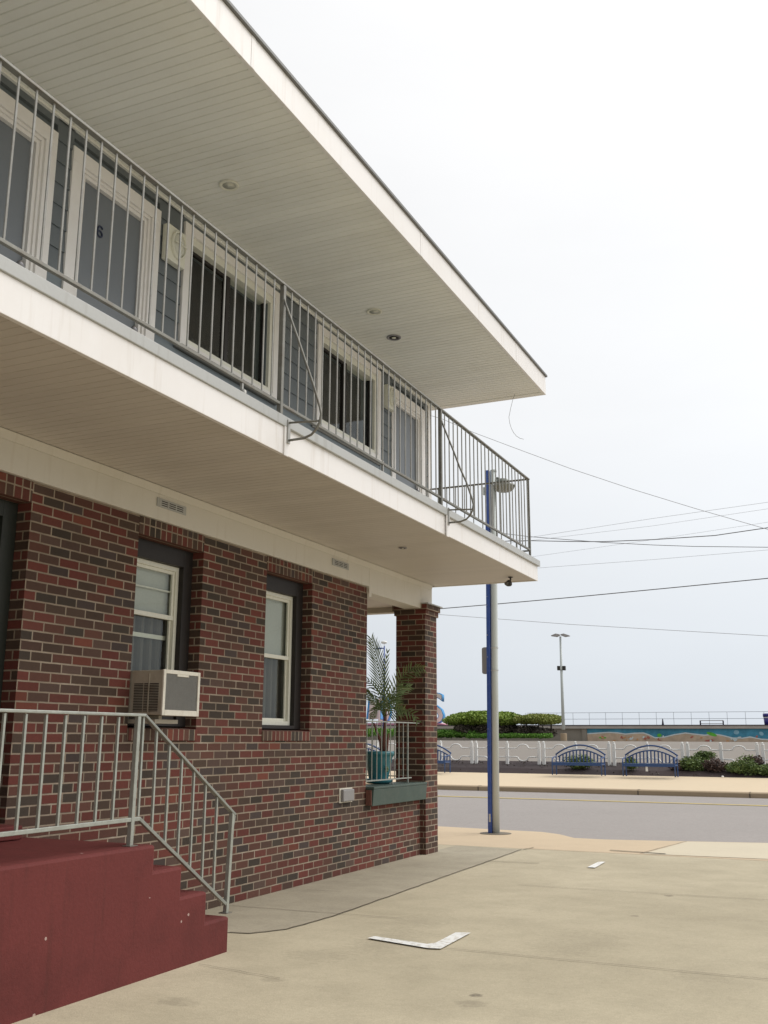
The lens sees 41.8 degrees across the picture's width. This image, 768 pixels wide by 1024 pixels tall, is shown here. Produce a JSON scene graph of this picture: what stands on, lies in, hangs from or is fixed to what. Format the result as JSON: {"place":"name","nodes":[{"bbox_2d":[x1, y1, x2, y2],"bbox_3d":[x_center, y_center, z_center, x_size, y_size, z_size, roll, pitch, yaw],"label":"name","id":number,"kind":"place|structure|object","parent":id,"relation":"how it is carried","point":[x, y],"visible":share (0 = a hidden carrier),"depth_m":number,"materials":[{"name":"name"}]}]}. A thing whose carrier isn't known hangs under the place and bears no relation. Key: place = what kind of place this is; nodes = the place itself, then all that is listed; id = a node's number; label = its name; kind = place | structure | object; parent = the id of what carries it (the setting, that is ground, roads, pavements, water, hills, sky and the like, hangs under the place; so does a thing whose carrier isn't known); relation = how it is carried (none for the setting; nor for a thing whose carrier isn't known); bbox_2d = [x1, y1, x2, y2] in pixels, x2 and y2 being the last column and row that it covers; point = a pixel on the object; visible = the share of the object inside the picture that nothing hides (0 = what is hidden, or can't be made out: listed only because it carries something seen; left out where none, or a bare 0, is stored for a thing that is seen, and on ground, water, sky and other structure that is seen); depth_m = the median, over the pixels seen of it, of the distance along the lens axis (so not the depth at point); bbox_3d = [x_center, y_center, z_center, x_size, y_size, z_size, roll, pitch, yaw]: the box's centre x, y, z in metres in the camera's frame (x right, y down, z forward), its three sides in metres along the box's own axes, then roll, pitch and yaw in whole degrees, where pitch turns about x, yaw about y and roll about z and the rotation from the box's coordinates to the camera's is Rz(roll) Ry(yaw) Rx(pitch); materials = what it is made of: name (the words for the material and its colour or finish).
{"place":"outdoors","nodes":[
{"label":"outdoors","id":0,"kind":"place"},
{"bbox_2d":[12,844,767,1023],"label":"driveway","id":1,"kind":"structure","parent":0,"point":[343,968],"depth_m":6.55,"materials":[{"name":"concrete"}]},
{"bbox_2d":[0,837,227,1023],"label":"entry steps","id":2,"kind":"structure","parent":1,"relation":"on","point":[81,920],"depth_m":5.62,"materials":[{"name":"red paint"}]},
{"bbox_2d":[0,709,235,913],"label":"stair railing","id":3,"kind":"object","parent":2,"relation":"on","point":[138,741],"visible":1,"depth_m":6.13,"materials":[{"name":"silver metal"}]},
{"bbox_2d":[0,0,546,909],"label":"motel building","id":4,"kind":"structure","parent":1,"relation":"on","point":[164,504],"depth_m":8.37,"materials":[{"name":"brick"}]},
{"bbox_2d":[0,499,21,841],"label":"entry door","id":5,"kind":"structure","parent":4,"relation":"in","point":[8,510],"depth_m":6.82,"materials":[{"name":"grey paint"}]},
{"bbox_2d":[0,89,58,279],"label":"door","id":6,"kind":"structure","parent":4,"relation":"in","point":[22,144],"depth_m":7.18,"materials":[{"name":"white paint"}]},
{"bbox_2d":[61,145,161,340],"bbox_3d":[-2.214,-1.638,7.925,0.185,2.120,1.080,-6,-14,24],"label":"door","id":7,"kind":"structure","parent":4,"relation":"in","point":[91,166],"depth_m":8.02,"materials":[{"name":"white paint"}]},
{"bbox_2d":[127,538,192,726],"bbox_3d":[-1.941,1.035,8.278,0.197,1.554,0.891,-6,-14,24],"label":"window","id":8,"kind":"structure","parent":4,"relation":"in","point":[162,607],"depth_m":8.48,"materials":[{"name":"beige plastic"}]},
{"bbox_2d":[127,669,200,723],"bbox_3d":[-1.737,1.483,8.008,0.496,0.402,0.742,-6,-14,24],"label":"air conditioner","id":9,"kind":"object","parent":4,"relation":"attached to","point":[164,696],"visible":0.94,"depth_m":7.70,"materials":[{"name":"beige metal"}]},
{"bbox_2d":[161,223,186,270],"bbox_3d":[-1.790,-2.290,8.672,0.113,0.325,0.255,-6,-14,24],"label":"wall lamp","id":10,"kind":"object","parent":4,"relation":"attached to","point":[173,247],"visible":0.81,"depth_m":8.61,"materials":[{"name":"beige glass"}]},
{"bbox_2d":[174,221,279,405],"bbox_3d":[-1.550,-1.818,9.570,0.360,1.207,1.667,-6,-14,24],"label":"window","id":11,"kind":"structure","parent":4,"relation":"in","point":[193,337],"depth_m":9.70,"materials":[{"name":"white paint"}]},
{"bbox_2d":[0,55,530,554],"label":"balcony railing","id":12,"kind":"object","parent":4,"relation":"attached to","point":[284,287],"visible":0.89,"depth_m":7.27,"materials":[{"name":"grey metal"}]},
{"bbox_2d":[262,574,302,729],"bbox_3d":[-1.179,1.482,10.029,0.320,1.900,1.515,-6,-14,24],"label":"window","id":13,"kind":"structure","parent":4,"relation":"in","point":[284,598],"depth_m":10.21,"materials":[{"name":"beige plastic"}]},
{"bbox_2d":[339,787,353,802],"bbox_3d":[-0.393,3.028,10.748,0.050,0.150,0.300,-6,-14,24],"label":"outlet box","id":14,"kind":"object","parent":4,"relation":"attached to","point":[346,795],"visible":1,"depth_m":10.69,"materials":[{"name":"white plastic"}]},
{"bbox_2d":[312,323,383,464],"bbox_3d":[-0.513,-1.323,11.773,0.360,1.202,1.677,-6,-14,24],"label":"window","id":15,"kind":"structure","parent":4,"relation":"in","point":[325,402],"depth_m":11.96,"materials":[{"name":"white paint"}]},
{"bbox_2d":[384,384,397,411],"bbox_3d":[0.092,-1.439,12.680,0.113,0.300,0.220,-6,-14,24],"label":"wall lamp","id":16,"kind":"object","parent":4,"relation":"attached to","point":[391,399],"visible":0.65,"depth_m":12.62,"materials":[{"name":"beige glass"}]},
{"bbox_2d":[366,720,419,783],"bbox_3d":[0.115,2.871,11.999,0.022,0.726,1.562,-6,-14,24],"label":"porch railing","id":17,"kind":"object","parent":4,"relation":"on","point":[394,778],"visible":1,"depth_m":11.87,"materials":[{"name":"silver metal"}]},
{"bbox_2d":[366,634,426,783],"bbox_3d":[0.072,2.343,12.143,0.683,1.819,1.551,2,-13,-6],"label":"potted palm","id":18,"kind":"object","parent":4,"relation":"on","point":[389,699],"visible":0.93,"depth_m":12.13,"materials":[{"name":"plant"}]},
{"bbox_2d":[391,386,424,494],"bbox_3d":[0.250,-0.452,13.155,0.185,2.135,1.095,-6,-14,24],"label":"door","id":19,"kind":"structure","parent":4,"relation":"in","point":[394,475],"depth_m":13.33,"materials":[{"name":"white paint"}]},
{"bbox_2d":[504,577,512,585],"bbox_3d":[1.567,0.878,12.698,0.083,0.118,0.119,-18,-22,54],"label":"security camera","id":20,"kind":"object","parent":4,"relation":"attached to","point":[508,583],"visible":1,"depth_m":12.67,"materials":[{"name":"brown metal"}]},
{"bbox_2d":[205,845,521,932],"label":"concrete walkway","id":21,"kind":"structure","parent":1,"relation":"on","point":[346,892],"depth_m":9.39,"materials":[{"name":"concrete"}]},
{"bbox_2d":[203,841,766,978],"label":"pavement joint","id":22,"kind":"object","parent":1,"relation":"on","point":[484,951],"visible":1,"depth_m":8.49,"materials":[{"name":"grey concrete"}]},
{"bbox_2d":[369,862,603,948],"bbox_3d":[1.256,3.540,9.371,0.608,0.001,5.535,-6,-14,24],"label":"parking marking","id":23,"kind":"object","parent":1,"relation":"on","point":[447,940],"visible":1,"depth_m":7.08,"materials":[{"name":"white paint"}]},
{"bbox_2d":[230,0,767,724],"label":"sky","id":24,"kind":"structure","parent":0,"point":[596,171],"materials":[{"name":"white"}]},
{"bbox_2d":[367,771,767,791],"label":"pavement","id":25,"kind":"structure","parent":0,"point":[731,784],"depth_m":26.89,"materials":[{"name":"concrete"}]},
{"bbox_2d":[437,745,450,772],"bbox_3d":[1.275,7.449,30.467,1.465,0.857,0.531,-6,-14,24],"label":"bench","id":26,"kind":"object","parent":25,"relation":"on","point":[443,761],"visible":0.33,"depth_m":30.37,"materials":[{"name":"blue paint"}]},
{"bbox_2d":[551,744,605,775],"bbox_3d":[5.523,7.038,28.559,1.465,0.857,0.531,-6,-14,24],"label":"bench","id":27,"kind":"object","parent":25,"relation":"on","point":[576,763],"visible":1,"depth_m":28.61,"materials":[{"name":"blue paint"}]},
{"bbox_2d":[622,745,678,776],"bbox_3d":[7.336,6.863,27.745,1.465,0.857,0.531,-6,-14,24],"label":"bench","id":28,"kind":"object","parent":25,"relation":"on","point":[647,764],"visible":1,"depth_m":27.78,"materials":[{"name":"blue paint"}]},
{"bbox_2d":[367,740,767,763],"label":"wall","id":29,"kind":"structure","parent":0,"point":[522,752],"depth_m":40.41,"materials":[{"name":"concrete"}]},
{"bbox_2d":[378,641,386,723],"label":"street lamp","id":30,"kind":"object","parent":29,"relation":"on","point":[383,642],"visible":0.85,"depth_m":87.47,"materials":[{"name":"grey metal"}]},
{"bbox_2d":[367,728,479,737],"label":"ground cover","id":31,"kind":"object","parent":29,"relation":"on","point":[443,733],"visible":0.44,"depth_m":75.94,"materials":[{"name":"green plant"}]},
{"bbox_2d":[442,710,520,733],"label":"wide hedge","id":32,"kind":"object","parent":29,"relation":"on","point":[468,721],"visible":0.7,"depth_m":74.96,"materials":[{"name":"green plant"}]},
{"bbox_2d":[465,733,552,738],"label":"clipped hedge","id":33,"kind":"object","parent":29,"relation":"on","point":[515,735],"visible":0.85,"depth_m":72.79,"materials":[{"name":"green plant"}]},
{"bbox_2d":[512,713,561,736],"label":"wide hedge","id":34,"kind":"object","parent":29,"relation":"on","point":[540,719],"visible":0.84,"depth_m":73.43,"materials":[{"name":"green plant"}]},
{"bbox_2d":[551,633,569,740],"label":"car park lamp","id":35,"kind":"object","parent":29,"relation":"on","point":[561,668],"visible":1,"depth_m":70.28,"materials":[{"name":"grey metal"}]},
{"bbox_2d":[391,759,767,777],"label":"planting bed","id":36,"kind":"object","parent":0,"point":[520,767],"visible":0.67,"depth_m":29.61,"materials":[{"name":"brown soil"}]},
{"bbox_2d":[367,740,767,765],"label":"white fence","id":37,"kind":"object","parent":36,"relation":"on","point":[614,749],"visible":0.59,"depth_m":30.36,"materials":[{"name":"metal"}]},
{"bbox_2d":[564,754,594,768],"bbox_3d":[5.739,7.409,29.590,1.010,0.577,0.656,-6,-14,24],"label":"bed shrub","id":38,"kind":"object","parent":36,"relation":"on","point":[578,767],"visible":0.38,"depth_m":29.52,"materials":[{"name":"green plant"}]},
{"bbox_2d":[624,755,638,769],"bbox_3d":[7.098,7.255,28.824,0.466,0.593,0.527,-6,-14,24],"label":"bed shrub","id":39,"kind":"object","parent":36,"relation":"on","point":[630,767],"visible":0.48,"depth_m":28.77,"materials":[{"name":"green plant"}]},
{"bbox_2d":[667,758,685,770],"bbox_3d":[8.366,7.259,28.601,0.636,0.547,0.551,10,-16,-37],"label":"bed shrub","id":40,"kind":"object","parent":36,"relation":"on","point":[679,768],"visible":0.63,"depth_m":28.42,"materials":[{"name":"green plant"}]},
{"bbox_2d":[679,756,708,770],"bbox_3d":[8.766,7.197,28.329,0.970,0.651,0.677,-6,-14,24],"label":"bed shrub","id":41,"kind":"object","parent":36,"relation":"on","point":[692,764],"visible":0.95,"depth_m":28.26,"materials":[{"name":"green plant"}]},
{"bbox_2d":[692,750,717,759],"bbox_3d":[9.323,7.145,29.172,0.719,0.488,0.488,-6,-14,24],"label":"bed shrub","id":42,"kind":"object","parent":36,"relation":"on","point":[706,754],"visible":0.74,"depth_m":29.09,"materials":[{"name":"green plant"}]},
{"bbox_2d":[700,758,727,772],"bbox_3d":[9.219,7.130,28.034,0.836,0.594,0.678,-6,-14,24],"label":"bed shrub","id":43,"kind":"object","parent":36,"relation":"on","point":[715,765],"visible":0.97,"depth_m":27.93,"materials":[{"name":"purple plant"}]},
{"bbox_2d":[723,753,757,775],"bbox_3d":[9.868,6.980,27.548,1.072,0.737,0.680,-6,-14,24],"label":"bed shrub","id":44,"kind":"object","parent":36,"relation":"on","point":[740,766],"visible":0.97,"depth_m":27.48,"materials":[{"name":"green plant"}]},
{"bbox_2d":[743,755,764,765],"bbox_3d":[10.278,6.977,28.005,0.572,0.430,0.512,6,-14,-25],"label":"bed shrub","id":45,"kind":"object","parent":36,"relation":"on","point":[758,760],"visible":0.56,"depth_m":27.95,"materials":[{"name":"plant"}]},
{"bbox_2d":[750,763,767,775],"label":"bed shrub","id":46,"kind":"object","parent":36,"relation":"on","point":[762,769],"visible":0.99,"depth_m":27.20,"materials":[{"name":"green plant"}]},
{"bbox_2d":[433,416,767,529],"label":"overhead cable","id":47,"kind":"object","parent":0,"point":[612,482],"visible":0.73,"depth_m":22.57,"materials":[{"name":"black rubber"}]},
{"bbox_2d":[438,614,763,635],"bbox_3d":[7.481,4.425,40.615,26.900,2.927,0.016,-6,-14,24],"label":"overhead cable","id":48,"kind":"object","parent":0,"point":[609,626],"visible":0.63,"depth_m":39.89,"materials":[{"name":"black rubber"}]},
{"bbox_2d":[438,790,767,842],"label":"road","id":49,"kind":"structure","parent":0,"point":[608,818],"depth_m":18.64,"materials":[{"name":"grey asphalt"}]},
{"bbox_2d":[366,783,767,797],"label":"kerb","id":50,"kind":"structure","parent":49,"relation":"on","point":[618,791],"depth_m":24.99,"materials":[{"name":"concrete"}]},
{"bbox_2d":[445,796,767,805],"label":"yellow line","id":51,"kind":"object","parent":49,"relation":"on","point":[614,801],"visible":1,"depth_m":22.03,"materials":[{"name":"paint"}]},
{"bbox_2d":[438,826,767,860],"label":"pavement","id":52,"kind":"structure","parent":0,"point":[513,839],"depth_m":14.02,"materials":[{"name":"concrete"}]},
{"bbox_2d":[480,469,514,834],"bbox_3d":[1.809,2.093,15.884,0.695,5.721,0.480,-6,-14,24],"label":"street lamp","id":53,"kind":"object","parent":52,"relation":"on","point":[492,711],"visible":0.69,"depth_m":15.73,"materials":[{"name":"grey metal"}]},
{"bbox_2d":[482,647,486,673],"bbox_3d":[1.667,2.362,15.993,0.230,0.425,0.004,-6,-14,24],"label":"traffic sign","id":54,"kind":"object","parent":53,"relation":"attached to","point":[484,662],"visible":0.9,"depth_m":16.02,"materials":[{"name":"grey metal"}]},
{"bbox_2d":[643,842,767,858],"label":"pale pavement patch","id":55,"kind":"object","parent":52,"relation":"on","point":[736,850],"visible":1,"depth_m":13.07,"materials":[{"name":"concrete"}]},
{"bbox_2d":[440,578,767,608],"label":"overhead cable","id":56,"kind":"object","parent":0,"point":[611,593],"visible":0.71,"depth_m":18.53,"materials":[{"name":"black rubber"}]},
{"bbox_2d":[504,533,767,547],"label":"overhead cable","id":57,"kind":"object","parent":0,"point":[638,544],"visible":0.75,"depth_m":23.98,"materials":[{"name":"black rubber"}]},
{"bbox_2d":[509,502,766,540],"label":"overhead cable","id":58,"kind":"object","parent":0,"point":[653,518],"visible":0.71,"depth_m":59.98,"materials":[{"name":"black rubber"}]},
{"bbox_2d":[513,509,763,542],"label":"overhead cable","id":59,"kind":"object","parent":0,"point":[647,526],"visible":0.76,"depth_m":60.09,"materials":[{"name":"black rubber"}]},
{"bbox_2d":[517,527,767,541],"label":"overhead cable","id":60,"kind":"object","parent":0,"point":[646,539],"visible":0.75,"depth_m":23.48,"materials":[{"name":"black rubber"}]},
{"bbox_2d":[533,522,765,556],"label":"overhead cable","id":61,"kind":"object","parent":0,"point":[647,540],"visible":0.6,"depth_m":59.94,"materials":[{"name":"black rubber"}]},
{"bbox_2d":[542,550,762,567],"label":"overhead cable","id":62,"kind":"object","parent":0,"point":[652,559],"visible":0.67,"depth_m":59.54,"materials":[{"name":"black rubber"}]},
{"bbox_3d":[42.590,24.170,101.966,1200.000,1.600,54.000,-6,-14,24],"label":"beach","id":63,"kind":"structure","parent":0,"visible":0},
{"bbox_2d":[367,723,445,724],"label":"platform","id":64,"kind":"structure","parent":63,"relation":"on","point":[395,724],"depth_m":96.61,"materials":[{"name":"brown wood"}]},
{"bbox_2d":[378,697,391,722],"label":"sign letter","id":65,"kind":"object","parent":64,"relation":"on","point":[380,716],"visible":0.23,"depth_m":99.10,"materials":[{"name":"plastic"}]},
{"bbox_2d":[366,701,377,718],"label":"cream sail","id":66,"kind":"object","parent":65,"relation":"attached to","point":[370,706],"visible":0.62,"depth_m":99.95,"materials":[{"name":"beige fabric"}]},
{"bbox_2d":[437,693,444,722],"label":"sign letter","id":67,"kind":"object","parent":64,"relation":"on","point":[440,711],"visible":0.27,"depth_m":96.67,"materials":[{"name":"blue plastic"}]},
{"bbox_2d":[367,729,587,740],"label":"sea wall","id":68,"kind":"structure","parent":63,"relation":"on","point":[576,734],"depth_m":85.84,"materials":[{"name":"concrete"}]},
{"bbox_2d":[367,725,767,728],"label":"boardwalk","id":69,"kind":"structure","parent":68,"relation":"on","point":[644,726],"depth_m":82.77,"materials":[{"name":"grey concrete"}]},
{"bbox_2d":[525,711,767,724],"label":"boardwalk railing","id":70,"kind":"object","parent":69,"relation":"on","point":[691,718],"visible":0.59,"depth_m":87.69,"materials":[{"name":"grey metal"}]},
{"bbox_2d":[700,720,723,724],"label":"boardwalk bench","id":71,"kind":"object","parent":69,"relation":"on","point":[712,723],"visible":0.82,"depth_m":82.57,"materials":[{"name":"grey wood"}]},
{"bbox_2d":[763,713,767,724],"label":"litter bin","id":72,"kind":"object","parent":69,"relation":"on","point":[765,716],"visible":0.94,"depth_m":80.78,"materials":[{"name":"blue paint"}]},
{"bbox_2d":[587,729,767,741],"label":"beach mural","id":73,"kind":"object","parent":68,"relation":"attached to","point":[713,735],"visible":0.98,"depth_m":81.59,"materials":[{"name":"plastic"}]}
]}

